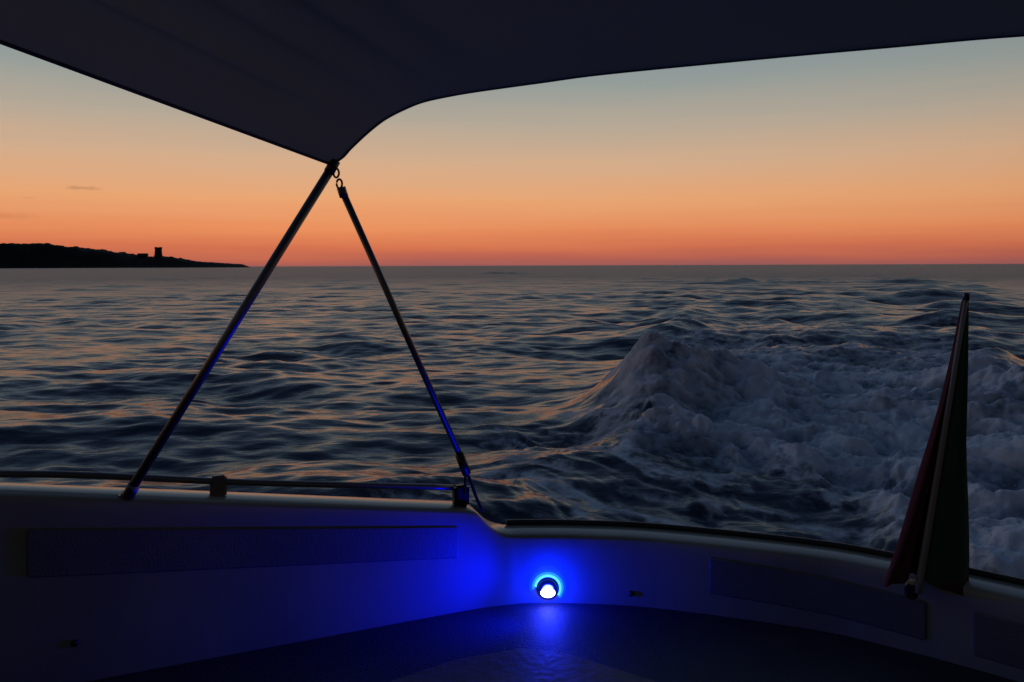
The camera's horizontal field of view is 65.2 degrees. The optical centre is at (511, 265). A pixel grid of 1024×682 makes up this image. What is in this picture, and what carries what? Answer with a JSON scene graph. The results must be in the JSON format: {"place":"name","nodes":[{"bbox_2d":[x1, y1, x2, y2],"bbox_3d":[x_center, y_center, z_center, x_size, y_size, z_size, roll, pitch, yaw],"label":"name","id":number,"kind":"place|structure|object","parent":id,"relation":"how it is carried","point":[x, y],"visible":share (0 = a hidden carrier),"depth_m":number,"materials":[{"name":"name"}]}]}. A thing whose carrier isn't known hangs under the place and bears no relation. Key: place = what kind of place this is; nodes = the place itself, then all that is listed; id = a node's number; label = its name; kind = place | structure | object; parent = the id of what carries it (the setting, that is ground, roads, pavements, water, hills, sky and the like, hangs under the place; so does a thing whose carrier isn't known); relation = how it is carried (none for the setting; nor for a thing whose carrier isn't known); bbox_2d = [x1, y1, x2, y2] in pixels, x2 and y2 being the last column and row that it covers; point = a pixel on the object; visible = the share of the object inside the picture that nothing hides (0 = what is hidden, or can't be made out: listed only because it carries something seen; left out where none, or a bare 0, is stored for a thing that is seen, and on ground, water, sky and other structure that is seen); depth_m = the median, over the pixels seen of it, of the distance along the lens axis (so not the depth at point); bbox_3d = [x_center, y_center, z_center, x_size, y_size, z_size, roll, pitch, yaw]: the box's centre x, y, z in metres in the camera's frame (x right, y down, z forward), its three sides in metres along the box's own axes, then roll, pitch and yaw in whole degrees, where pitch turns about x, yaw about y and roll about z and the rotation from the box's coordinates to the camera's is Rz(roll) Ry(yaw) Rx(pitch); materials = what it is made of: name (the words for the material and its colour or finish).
{"place":"outdoors","nodes":[
{"label":"outdoors","id":0,"kind":"place"},
{"bbox_2d":[0,243,248,267],"bbox_3d":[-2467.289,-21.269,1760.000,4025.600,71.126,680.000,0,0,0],"label":"headland","id":1,"kind":"structure","parent":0,"point":[32,255],"depth_m":1461.37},
{"bbox_2d":[137,253,148,257],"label":"coastal house","id":2,"kind":"structure","parent":1,"relation":"on","point":[142,255],"depth_m":1490.19,"materials":[{"name":"stone"}]},
{"bbox_2d":[154,247,162,257],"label":"coastal watchtower","id":3,"kind":"structure","parent":1,"relation":"on","point":[158,252],"depth_m":1494.58,"materials":[{"name":"stone"}]},
{"bbox_2d":[0,264,1023,578],"bbox_3d":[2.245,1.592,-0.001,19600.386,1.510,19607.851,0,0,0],"label":"sea","id":4,"kind":"structure","parent":0,"point":[538,382],"depth_m":12.06,"materials":[{"name":"blue liquid"}]},
{"bbox_2d":[0,470,1023,681],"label":"motorboat","id":5,"kind":"object","parent":4,"relation":"on","point":[217,582],"visible":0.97,"depth_m":2.24,"materials":[{"name":"white fiberglass gelcoat"},{"name":"stainless steel"},{"name":"black plastic"}]},
{"bbox_2d":[0,0,1023,511],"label":"bimini top","id":6,"kind":"object","parent":5,"relation":"attached to","point":[332,84],"visible":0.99,"depth_m":1.88,"materials":[{"name":"fabric"}]},
{"bbox_2d":[529,569,565,599],"bbox_3d":[0.114,1.014,2.531,0.116,0.095,0.032,0,0,0],"label":"courtesy lamp","id":7,"kind":"object","parent":5,"relation":"on","point":[540,579],"visible":1,"depth_m":2.54,"materials":[{"name":"blue"}]},
{"bbox_2d":[883,293,969,599],"bbox_3d":[1.202,0.489,2.215,0.401,0.817,0.137,0,0,-29],"label":"ensign flag","id":8,"kind":"object","parent":5,"relation":"attached to","point":[932,547],"visible":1,"depth_m":2.21,"materials":[{"name":"multicoloured fabric"}]},
{"bbox_2d":[615,319,1023,573],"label":"sea spray","id":9,"kind":"object","parent":4,"relation":"on","point":[860,432],"visible":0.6,"depth_m":8.36,"materials":[{"name":"white liquid"}]},
{"bbox_2d":[0,37,1023,265],"label":"sky","id":10,"kind":"structure","parent":0,"point":[910,154],"materials":[{"name":"orange"}]}
]}

